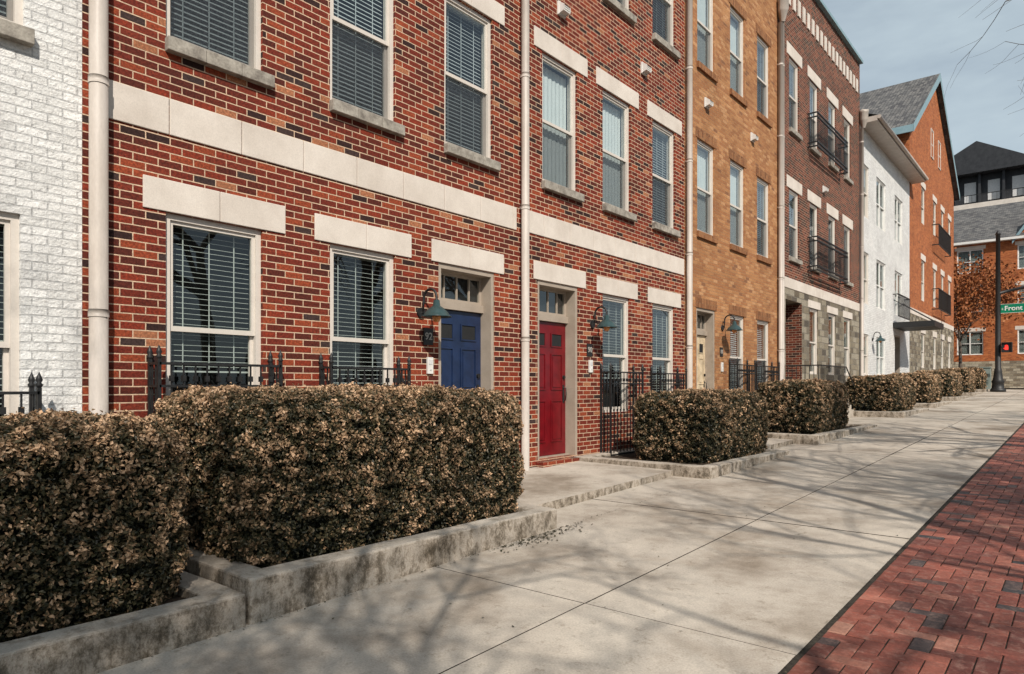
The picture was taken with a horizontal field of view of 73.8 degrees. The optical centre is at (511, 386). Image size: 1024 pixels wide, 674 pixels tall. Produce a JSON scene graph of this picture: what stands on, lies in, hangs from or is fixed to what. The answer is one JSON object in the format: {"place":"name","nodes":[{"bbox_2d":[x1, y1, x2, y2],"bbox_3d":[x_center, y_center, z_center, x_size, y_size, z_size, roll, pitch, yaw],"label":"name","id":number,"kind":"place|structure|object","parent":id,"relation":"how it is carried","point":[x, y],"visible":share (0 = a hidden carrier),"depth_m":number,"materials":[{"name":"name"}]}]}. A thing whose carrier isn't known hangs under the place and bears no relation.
{"place":"outdoors","nodes":[
{"label":"outdoors","id":0,"kind":"place"},
{"bbox_2d":[97,389,1023,673],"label":"sidewalk","id":1,"kind":"structure","parent":0,"point":[775,565],"depth_m":4.83,"materials":[{"name":"concrete"}]},
{"bbox_2d":[0,372,42,418],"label":"fence","id":2,"kind":"object","parent":1,"relation":"on","point":[35,399],"visible":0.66,"depth_m":5.01,"materials":[{"name":"black metal"}]},
{"bbox_2d":[0,567,244,673],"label":"planter","id":3,"kind":"object","parent":1,"relation":"on","point":[195,609],"visible":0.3,"depth_m":3.63,"materials":[{"name":"concrete"}]},
{"bbox_2d":[0,407,194,642],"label":"hedge","id":4,"kind":"object","parent":3,"relation":"on","point":[94,522],"visible":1,"depth_m":3.71,"materials":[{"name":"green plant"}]},
{"bbox_2d":[146,345,282,415],"bbox_3d":[-2.647,0.532,6.164,0.236,1.764,1.173,0,0,40],"label":"fence","id":5,"kind":"object","parent":1,"relation":"on","point":[270,366],"visible":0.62,"depth_m":5.89,"materials":[{"name":"black metal"}]},
{"bbox_2d":[173,503,556,624],"bbox_3d":[-1.427,1.350,6.021,2.233,0.379,3.130,0,0,40],"label":"planter","id":6,"kind":"object","parent":1,"relation":"on","point":[269,592],"visible":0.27,"depth_m":4.74,"materials":[{"name":"concrete"}]},
{"bbox_2d":[151,380,525,567],"bbox_3d":[-1.359,0.591,5.960,1.763,1.291,3.060,0,0,40],"label":"hedge","id":7,"kind":"object","parent":6,"relation":"on","point":[275,475],"visible":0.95,"depth_m":4.98,"materials":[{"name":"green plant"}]},
{"bbox_2d":[319,353,410,386],"bbox_3d":[-1.580,0.509,7.435,0.236,1.719,1.103,0,0,40],"label":"fence","id":8,"kind":"object","parent":1,"relation":"on","point":[398,380],"visible":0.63,"depth_m":7.29,"materials":[{"name":"black metal"}]},
{"bbox_2d":[141,449,993,672],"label":"leaf litter","id":9,"kind":"object","parent":1,"relation":"on","point":[519,542],"visible":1,"depth_m":6.01,"materials":[{"name":"brown plant"}]},
{"bbox_2d":[516,461,672,508],"bbox_3d":[0.479,1.301,8.723,1.720,0.298,3.452,0,0,40],"label":"doorstep slab","id":10,"kind":"structure","parent":1,"relation":"on","point":[562,485],"depth_m":8.67,"materials":[{"name":"concrete"}]},
{"bbox_2d":[600,362,643,455],"bbox_3d":[1.871,0.412,11.549,0.236,1.605,1.103,0,0,40],"label":"fence","id":11,"kind":"object","parent":1,"relation":"on","point":[632,379],"visible":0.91,"depth_m":11.24,"materials":[{"name":"black metal"}]},
{"bbox_2d":[574,448,788,478],"bbox_3d":[2.841,1.219,11.107,2.233,0.266,3.230,0,0,40],"label":"planter","id":12,"kind":"object","parent":1,"relation":"on","point":[702,470],"visible":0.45,"depth_m":9.97,"materials":[{"name":"concrete"}]},
{"bbox_2d":[632,386,770,463],"bbox_3d":[3.139,0.590,11.166,1.546,1.181,2.641,0,0,40],"label":"hedge","id":13,"kind":"object","parent":12,"relation":"on","point":[702,425],"visible":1,"depth_m":10.34,"materials":[{"name":"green plant"}]},
{"bbox_2d":[762,438,793,448],"bbox_3d":[4.228,1.136,13.129,1.800,0.247,1.642,0,0,40],"label":"doorstep slab","id":14,"kind":"structure","parent":1,"relation":"on","point":[773,443],"depth_m":12.77,"materials":[{"name":"concrete"}]},
{"bbox_2d":[786,364,854,417],"bbox_3d":[8.730,0.247,19.154,0.948,1.624,3.368,0,0,40],"label":"stoop","id":15,"kind":"object","parent":1,"relation":"on","point":[837,377],"visible":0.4,"depth_m":18.31,"materials":[{"name":"concrete"}]},
{"bbox_2d":[767,424,876,444],"bbox_3d":[6.483,1.069,15.447,2.234,0.286,4.800,0,0,40],"label":"planter","id":16,"kind":"object","parent":1,"relation":"on","point":[821,438],"visible":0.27,"depth_m":13.40,"materials":[{"name":"concrete"}]},
{"bbox_2d":[756,378,849,433],"bbox_3d":[6.409,0.419,15.018,1.497,1.212,2.748,0,0,40],"label":"hedge","id":17,"kind":"object","parent":16,"relation":"on","point":[806,406],"visible":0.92,"depth_m":14.10,"materials":[{"name":"brown plant"}]},
{"bbox_2d":[853,408,928,417],"bbox_3d":[11.368,0.850,21.269,2.234,0.268,4.000,0,0,40],"label":"planter","id":18,"kind":"object","parent":1,"relation":"on","point":[899,414],"visible":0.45,"depth_m":19.52,"materials":[{"name":"concrete"}]},
{"bbox_2d":[844,374,916,411],"bbox_3d":[11.357,0.219,20.985,1.603,1.184,3.175,0,0,40],"label":"hedge","id":19,"kind":"object","parent":18,"relation":"on","point":[887,392],"visible":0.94,"depth_m":19.94,"materials":[{"name":"brown plant"}]},
{"bbox_2d":[913,401,951,407],"bbox_3d":[14.646,0.706,25.176,2.234,0.261,3.800,0,0,40],"label":"planter","id":20,"kind":"object","parent":1,"relation":"on","point":[929,405],"visible":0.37,"depth_m":23.29,"materials":[{"name":"concrete"}]},
{"bbox_2d":[891,372,942,402],"bbox_3d":[14.728,0.084,25.044,1.610,1.188,3.313,0,0,40],"label":"hedge","id":21,"kind":"object","parent":20,"relation":"in","point":[929,387],"visible":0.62,"depth_m":23.73,"materials":[{"name":"brown plant"}]},
{"bbox_2d":[942,396,969,400],"bbox_3d":[18.053,0.556,29.235,2.235,0.263,4.000,0,0,40],"label":"planter","id":22,"kind":"object","parent":1,"relation":"on","point":[957,398],"visible":0.22,"depth_m":27.24,"materials":[{"name":"concrete"}]},
{"bbox_2d":[913,370,962,396],"bbox_3d":[18.156,-0.082,29.100,1.627,1.253,3.485,0,0,40],"label":"hedge","id":23,"kind":"object","parent":22,"relation":"on","point":[952,383],"visible":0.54,"depth_m":27.82,"materials":[{"name":"brown plant"}]},
{"bbox_2d":[961,392,982,395],"bbox_3d":[21.267,0.420,33.066,2.234,0.252,4.000,0,0,40],"label":"planter","id":24,"kind":"object","parent":1,"relation":"on","point":[970,394],"visible":0.31,"depth_m":31.04,"materials":[{"name":"concrete"}]},
{"bbox_2d":[937,368,976,392],"bbox_3d":[21.358,-0.237,32.922,1.608,1.285,3.460,0,0,40],"label":"hedge","id":25,"kind":"object","parent":24,"relation":"on","point":[968,381],"visible":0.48,"depth_m":31.60,"materials":[{"name":"brown plant"}]},
{"bbox_2d":[975,389,989,391],"bbox_3d":[24.320,0.280,36.705,2.234,0.247,3.500,0,0,40],"label":"planter","id":26,"kind":"object","parent":1,"relation":"on","point":[981,390],"visible":0.23,"depth_m":34.81,"materials":[{"name":"concrete"}]},
{"bbox_2d":[954,367,986,388],"bbox_3d":[24.441,-0.386,36.598,1.593,1.282,3.094,0,0,40],"label":"hedge","id":27,"kind":"object","parent":26,"relation":"on","point":[981,378],"visible":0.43,"depth_m":35.41,"materials":[{"name":"brown plant"}]},
{"bbox_2d":[977,367,991,388],"bbox_3d":[26.236,-0.436,38.034,0.840,1.250,0.680,0,0,40],"label":"utility box","id":28,"kind":"object","parent":1,"relation":"on","point":[988,373],"visible":0.42,"depth_m":37.64,"materials":[{"name":"metal"}]},
{"bbox_2d":[990,231,1023,391],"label":"traffic signal pole","id":29,"kind":"object","parent":1,"relation":"on","point":[997,381],"visible":1,"depth_m":34.69,"materials":[{"name":"black metal"}]},
{"bbox_2d":[780,423,1023,673],"bbox_3d":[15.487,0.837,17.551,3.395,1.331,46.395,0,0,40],"label":"brick pavement","id":30,"kind":"structure","parent":0,"point":[942,654],"depth_m":4.31,"materials":[{"name":"brick"}]},
{"bbox_2d":[822,0,1023,154],"label":"sky","id":31,"kind":"structure","parent":0,"point":[896,41],"materials":[{"name":"blue"}]},
{"bbox_2d":[945,0,1023,133],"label":"street tree","id":32,"kind":"object","parent":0,"point":[998,45],"visible":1,"depth_m":8.82,"materials":[{"name":"brown plant"}]},
{"bbox_2d":[954,201,1023,388],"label":"corner building","id":33,"kind":"structure","parent":0,"point":[976,229],"depth_m":52.01,"materials":[{"name":"orange brick"}]},
{"bbox_2d":[957,249,982,273],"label":"window","id":34,"kind":"structure","parent":33,"relation":"in","point":[967,255],"depth_m":52.79,"materials":[{"name":"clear glass"}]},
{"bbox_2d":[957,331,982,354],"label":"window","id":35,"kind":"structure","parent":33,"relation":"in","point":[970,346],"depth_m":52.66,"materials":[{"name":"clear glass"}]},
{"bbox_2d":[1018,244,1023,268],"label":"window","id":36,"kind":"structure","parent":33,"relation":"in","point":[1020,247],"depth_m":50.74,"materials":[{"name":"clear glass"}]},
{"bbox_2d":[1018,285,1023,302],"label":"window","id":37,"kind":"structure","parent":33,"relation":"in","point":[1021,285],"depth_m":50.78,"materials":[{"name":"glass"}]},
{"bbox_2d":[1018,329,1023,353],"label":"window","id":38,"kind":"structure","parent":33,"relation":"in","point":[1020,332],"depth_m":50.74,"materials":[{"name":"white glass"}]},
{"bbox_3d":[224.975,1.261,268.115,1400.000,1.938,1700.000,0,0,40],"label":"ground","id":39,"kind":"structure","parent":0,"visible":0},
{"bbox_2d":[0,0,81,416],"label":"brick house","id":40,"kind":"structure","parent":39,"relation":"on","point":[41,186],"depth_m":5.22,"materials":[{"name":"brick"}]},
{"bbox_2d":[0,212,18,416],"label":"window","id":41,"kind":"structure","parent":40,"relation":"in","point":[9,222],"depth_m":5.11,"materials":[{"name":"paint"}]},
{"bbox_2d":[0,0,22,24],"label":"window","id":42,"kind":"structure","parent":40,"relation":"in","point":[10,10],"depth_m":5.13,"materials":[{"name":"paint"}]},
{"bbox_2d":[82,0,518,464],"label":"brick house","id":43,"kind":"structure","parent":39,"relation":"on","point":[302,185],"depth_m":6.92,"materials":[{"name":"brick"}]},
{"bbox_2d":[166,213,260,396],"bbox_3d":[-2.872,-0.535,6.398,0.375,2.350,1.310,0,0,40],"label":"window","id":44,"kind":"structure","parent":43,"relation":"in","point":[213,269],"depth_m":6.56,"materials":[{"name":"paint"}]},
{"bbox_2d":[166,0,260,69],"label":"window","id":45,"kind":"structure","parent":43,"relation":"in","point":[231,29],"depth_m":6.60,"materials":[{"name":"glass"}]},
{"bbox_2d":[330,244,392,384],"bbox_3d":[-1.798,-0.535,7.677,0.375,2.350,1.290,0,0,40],"label":"window","id":46,"kind":"structure","parent":43,"relation":"in","point":[361,281],"depth_m":7.87,"materials":[{"name":"glass"}]},
{"bbox_2d":[330,0,392,120],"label":"window","id":47,"kind":"structure","parent":43,"relation":"in","point":[361,31],"depth_m":7.87,"materials":[{"name":"glass"}]},
{"bbox_2d":[417,288,451,321],"bbox_3d":[-0.923,-0.957,8.033,0.457,0.415,0.356,0,0,40],"label":"wall lamp","id":48,"kind":"object","parent":43,"relation":"attached to","point":[436,312],"visible":1,"depth_m":7.96,"materials":[{"name":"teal metal"}]},
{"bbox_2d":[439,263,493,390],"bbox_3d":[-0.676,-0.212,8.896,0.248,2.625,1.040,0,0,40],"label":"door","id":49,"kind":"structure","parent":43,"relation":"in","point":[466,340],"depth_m":9.06,"materials":[{"name":"blue paint"}]},
{"bbox_2d":[444,0,489,157],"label":"window","id":50,"kind":"structure","parent":43,"relation":"in","point":[463,90],"depth_m":9.18,"materials":[{"name":"glass"}]},
{"bbox_2d":[519,0,684,470],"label":"brick house","id":51,"kind":"structure","parent":39,"relation":"on","point":[601,152],"depth_m":11.11,"materials":[{"name":"brick"}]},
{"bbox_2d":[538,280,576,459],"bbox_3d":[0.600,-0.225,10.416,0.248,2.650,1.030,0,0,40],"label":"door","id":52,"kind":"structure","parent":51,"relation":"in","point":[557,303],"depth_m":10.63,"materials":[{"name":"red paint"}]},
{"bbox_2d":[542,53,574,190],"bbox_3d":[0.570,-3.975,10.500,0.375,2.310,1.300,0,0,40],"label":"window","id":53,"kind":"structure","parent":51,"relation":"in","point":[554,132],"depth_m":10.60,"materials":[{"name":"glass"}]},
{"bbox_2d":[590,306,617,330],"bbox_3d":[1.468,-1.077,10.882,0.457,0.415,0.356,0,0,40],"label":"wall lamp","id":54,"kind":"object","parent":51,"relation":"attached to","point":[606,324],"visible":1,"depth_m":10.82,"materials":[{"name":"teal metal"}]},
{"bbox_2d":[603,294,627,412],"bbox_3d":[1.618,-0.545,11.749,0.375,2.370,1.280,0,0,40],"label":"window","id":55,"kind":"structure","parent":51,"relation":"in","point":[609,302],"depth_m":11.98,"materials":[{"name":"paint"}]},
{"bbox_2d":[603,90,628,210],"bbox_3d":[1.624,-3.975,11.756,0.375,2.310,1.300,0,0,40],"label":"window","id":56,"kind":"structure","parent":51,"relation":"in","point":[611,116],"depth_m":11.90,"materials":[{"name":"glass"}]},
{"bbox_2d":[619,0,628,9],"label":"window","id":57,"kind":"structure","parent":51,"relation":"in","point":[625,3],"depth_m":11.97,"materials":[{"name":"paint"}]},
{"bbox_2d":[652,304,672,392],"bbox_3d":[2.711,-0.545,13.051,0.375,2.370,1.280,0,0,40],"label":"window","id":58,"kind":"structure","parent":51,"relation":"in","point":[656,309],"depth_m":13.27,"materials":[{"name":"paint"}]},
{"bbox_2d":[652,120,672,227],"bbox_3d":[2.717,-3.975,13.059,0.375,2.310,1.300,0,0,40],"label":"window","id":59,"kind":"structure","parent":51,"relation":"in","point":[658,131],"depth_m":13.27,"materials":[{"name":"paint"}]},
{"bbox_2d":[652,0,672,45],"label":"window","id":60,"kind":"structure","parent":51,"relation":"in","point":[656,4],"depth_m":13.28,"materials":[{"name":"paint"}]},
{"bbox_2d":[650,365,686,392],"bbox_3d":[2.964,0.388,12.851,0.236,1.557,1.103,0,0,40],"label":"window guard","id":61,"kind":"object","parent":51,"relation":"attached to","point":[677,380],"visible":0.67,"depth_m":12.61,"materials":[{"name":"black metal"}]},
{"bbox_2d":[685,0,788,391],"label":"brick house","id":62,"kind":"structure","parent":39,"relation":"on","point":[734,158],"depth_m":15.66,"materials":[{"name":"brick"}]},
{"bbox_2d":[697,139,712,235],"bbox_3d":[3.922,-4.160,14.495,0.375,2.320,1.250,0,0,40],"label":"window","id":63,"kind":"structure","parent":62,"relation":"in","point":[701,156],"depth_m":14.67,"materials":[{"name":"glass"}]},
{"bbox_2d":[697,0,712,71],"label":"window","id":64,"kind":"structure","parent":62,"relation":"in","point":[702,29],"depth_m":14.67,"materials":[{"name":"glass"}]},
{"bbox_2d":[696,307,713,388],"bbox_3d":[3.978,-0.310,14.442,0.248,2.620,0.920,0,0,40],"label":"door","id":65,"kind":"structure","parent":62,"relation":"in","point":[704,317],"depth_m":14.69,"materials":[{"name":"beige paint"}]},
{"bbox_2d":[721,314,741,332],"bbox_3d":[4.791,-1.357,14.843,0.457,0.415,0.356,0,0,40],"label":"wall lamp","id":66,"kind":"object","parent":62,"relation":"attached to","point":[734,327],"visible":1,"depth_m":14.78,"materials":[{"name":"teal metal"}]},
{"bbox_2d":[730,315,742,389],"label":"window","id":67,"kind":"structure","parent":62,"relation":"in","point":[739,319],"depth_m":15.98,"materials":[{"name":"paint"}]},
{"bbox_2d":[730,160,742,247],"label":"window","id":68,"kind":"structure","parent":62,"relation":"in","point":[733,207],"depth_m":15.98,"materials":[{"name":"glass"}]},
{"bbox_2d":[730,6,742,96],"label":"window","id":69,"kind":"structure","parent":62,"relation":"in","point":[739,58],"depth_m":15.98,"materials":[{"name":"glass"}]},
{"bbox_2d":[729,357,755,391],"bbox_3d":[5.278,0.212,15.609,0.236,1.704,1.103,0,0,40],"label":"window guard","id":70,"kind":"object","parent":62,"relation":"attached to","point":[747,370],"visible":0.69,"depth_m":15.54,"materials":[{"name":"black metal"}]},
{"bbox_2d":[757,320,767,382],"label":"window","id":71,"kind":"structure","parent":62,"relation":"in","point":[765,324],"depth_m":17.23,"materials":[{"name":"paint"}]},
{"bbox_2d":[757,177,767,257],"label":"window","id":72,"kind":"structure","parent":62,"relation":"in","point":[760,183],"depth_m":17.24,"materials":[{"name":"glass"}]},
{"bbox_2d":[757,35,767,117],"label":"window","id":73,"kind":"structure","parent":62,"relation":"in","point":[761,45],"depth_m":17.24,"materials":[{"name":"paint"}]},
{"bbox_2d":[756,360,779,389],"bbox_3d":[6.339,0.188,16.873,0.236,1.656,1.103,0,0,40],"label":"window guard","id":74,"kind":"object","parent":62,"relation":"attached to","point":[772,372],"visible":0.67,"depth_m":16.55,"materials":[{"name":"black metal"}]},
{"bbox_2d":[778,0,868,384],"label":"brick house","id":75,"kind":"structure","parent":39,"relation":"on","point":[825,117],"depth_m":20.67,"materials":[{"name":"brick"}]},
{"bbox_2d":[789,189,797,258],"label":"window","id":76,"kind":"structure","parent":75,"relation":"in","point":[791,194],"depth_m":19.02,"materials":[{"name":"paint"}]},
{"bbox_2d":[789,58,797,131],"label":"window","id":77,"kind":"structure","parent":75,"relation":"in","point":[792,65],"depth_m":19.02,"materials":[{"name":"paint"}]},
{"bbox_2d":[810,308,816,373],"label":"window","id":78,"kind":"structure","parent":75,"relation":"in","point":[814,312],"depth_m":20.41,"materials":[{"name":"paint"}]},
{"bbox_2d":[810,203,816,266],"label":"window","id":79,"kind":"structure","parent":75,"relation":"in","point":[814,209],"depth_m":20.40,"materials":[{"name":"glass"}]},
{"bbox_2d":[810,81,816,148],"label":"window","id":80,"kind":"structure","parent":75,"relation":"in","point":[812,87],"depth_m":20.40,"materials":[{"name":"paint"}]},
{"bbox_2d":[828,313,834,374],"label":"window","id":81,"kind":"structure","parent":75,"relation":"in","point":[832,317],"depth_m":21.87,"materials":[{"name":"paint"}]},
{"bbox_2d":[828,215,834,274],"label":"window","id":82,"kind":"structure","parent":75,"relation":"in","point":[832,221],"depth_m":21.87,"materials":[{"name":"paint"}]},
{"bbox_2d":[828,101,834,164],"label":"window","id":83,"kind":"structure","parent":75,"relation":"in","point":[830,107],"depth_m":21.86,"materials":[{"name":"glass"}]},
{"bbox_2d":[829,317,848,375],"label":"window","id":84,"kind":"structure","parent":75,"relation":"in","point":[846,320],"depth_m":23.24,"materials":[{"name":"paint"}]},
{"bbox_2d":[829,222,848,280],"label":"window","id":85,"kind":"structure","parent":75,"relation":"in","point":[846,230],"depth_m":23.24,"materials":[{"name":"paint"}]},
{"bbox_2d":[829,112,848,176],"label":"window","id":86,"kind":"structure","parent":75,"relation":"in","point":[846,124],"depth_m":23.24,"materials":[{"name":"paint"}]},
{"bbox_2d":[860,113,943,374],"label":"brick house","id":87,"kind":"structure","parent":39,"relation":"on","point":[892,169],"depth_m":27.44,"materials":[{"name":"paint"}]},
{"bbox_2d":[864,165,867,218],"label":"window","id":88,"kind":"structure","parent":87,"relation":"in","point":[865,168],"depth_m":25.22,"materials":[{"name":"paint"}]},
{"bbox_2d":[864,252,867,304],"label":"window","id":89,"kind":"structure","parent":87,"relation":"in","point":[865,254],"depth_m":25.22,"materials":[{"name":"paint"}]},
{"bbox_2d":[864,334,867,374],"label":"window","id":90,"kind":"structure","parent":87,"relation":"in","point":[865,335],"depth_m":25.22,"materials":[{"name":"paint"}]},
{"bbox_2d":[872,332,884,342],"bbox_3d":[13.694,-1.827,25.453,0.457,0.415,0.356,0,0,40],"label":"wall lamp","id":91,"kind":"object","parent":87,"relation":"attached to","point":[880,339],"visible":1,"depth_m":25.39,"materials":[{"name":"teal metal"}]},
{"bbox_2d":[876,177,884,231],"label":"window","id":92,"kind":"structure","parent":87,"relation":"in","point":[879,184],"depth_m":27.17,"materials":[{"name":"white glass"}]},
{"bbox_2d":[876,260,884,310],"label":"window","id":93,"kind":"structure","parent":87,"relation":"in","point":[878,263],"depth_m":27.29,"materials":[{"name":"white glass"}]},
{"bbox_2d":[876,337,884,374],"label":"window","id":94,"kind":"structure","parent":87,"relation":"in","point":[882,343],"depth_m":27.33,"materials":[{"name":"white glass"}]},
{"bbox_2d":[895,335,899,372],"bbox_3d":[16.339,-0.840,29.173,0.248,2.620,1.100,0,0,40],"label":"door","id":95,"kind":"structure","parent":87,"relation":"in","point":[897,338],"depth_m":29.52,"materials":[{"name":"paint"}]},
{"bbox_2d":[895,196,901,244],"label":"window","id":96,"kind":"structure","parent":87,"relation":"in","point":[898,204],"depth_m":29.87,"materials":[{"name":"white glass"}]},
{"bbox_2d":[895,271,901,315],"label":"window","id":97,"kind":"structure","parent":87,"relation":"in","point":[898,277],"depth_m":29.32,"materials":[{"name":"white glass"}]},
{"bbox_2d":[860,73,959,372],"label":"gabled house","id":98,"kind":"structure","parent":39,"relation":"on","point":[913,113],"depth_m":35.55,"materials":[{"name":"orange brick"}]},
{"bbox_2d":[921,187,923,224],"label":"window","id":99,"kind":"structure","parent":98,"relation":"in","point":[922,190],"depth_m":33.97,"materials":[{"name":"paint"}]},
{"bbox_2d":[921,260,923,300],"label":"window","id":100,"kind":"structure","parent":98,"relation":"in","point":[922,263],"depth_m":34.09,"materials":[{"name":"paint"}]},
{"bbox_2d":[921,333,923,367],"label":"window","id":101,"kind":"structure","parent":98,"relation":"in","point":[922,335],"depth_m":34.10,"materials":[{"name":"paint"}]},
{"bbox_2d":[931,128,933,160],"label":"window","id":102,"kind":"structure","parent":98,"relation":"in","point":[931,128],"depth_m":35.93,"materials":[{"name":"paint"}]},
{"bbox_2d":[933,202,935,236],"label":"window","id":103,"kind":"structure","parent":98,"relation":"in","point":[934,205],"depth_m":36.69,"materials":[{"name":"paint"}]},
{"bbox_2d":[933,269,935,307],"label":"window","id":104,"kind":"structure","parent":98,"relation":"in","point":[934,272],"depth_m":36.69,"materials":[{"name":"paint"}]},
{"bbox_2d":[933,337,935,368],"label":"window","id":105,"kind":"structure","parent":98,"relation":"in","point":[934,339],"depth_m":36.69,"materials":[{"name":"paint"}]},
{"bbox_2d":[938,140,940,170],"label":"window","id":106,"kind":"structure","parent":98,"relation":"in","point":[938,140],"depth_m":37.46,"materials":[{"name":"paint"}]},
{"bbox_2d":[941,340,942,368],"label":"window","id":107,"kind":"structure","parent":98,"relation":"in","point":[941,340],"depth_m":38.67,"materials":[{"name":"paint"}]},
{"bbox_2d":[948,342,949,367],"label":"window","id":108,"kind":"structure","parent":98,"relation":"in","point":[948,342],"depth_m":40.67,"materials":[{"name":"paint"}]},
{"bbox_2d":[954,277,977,341],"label":"autumn tree","id":109,"kind":"object","parent":39,"relation":"on","point":[962,319],"visible":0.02,"depth_m":50.50,"materials":[{"name":"brown plant"}]},
{"bbox_2d":[954,141,1023,210],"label":"apartment block","id":110,"kind":"structure","parent":39,"relation":"on","point":[989,175],"depth_m":82.40,"materials":[{"name":"black"}]},
{"bbox_2d":[954,247,1023,367],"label":"autumn tree","id":111,"kind":"object","parent":39,"relation":"on","point":[972,287],"visible":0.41,"depth_m":45.33,"materials":[{"name":"orange plant"}]}
]}

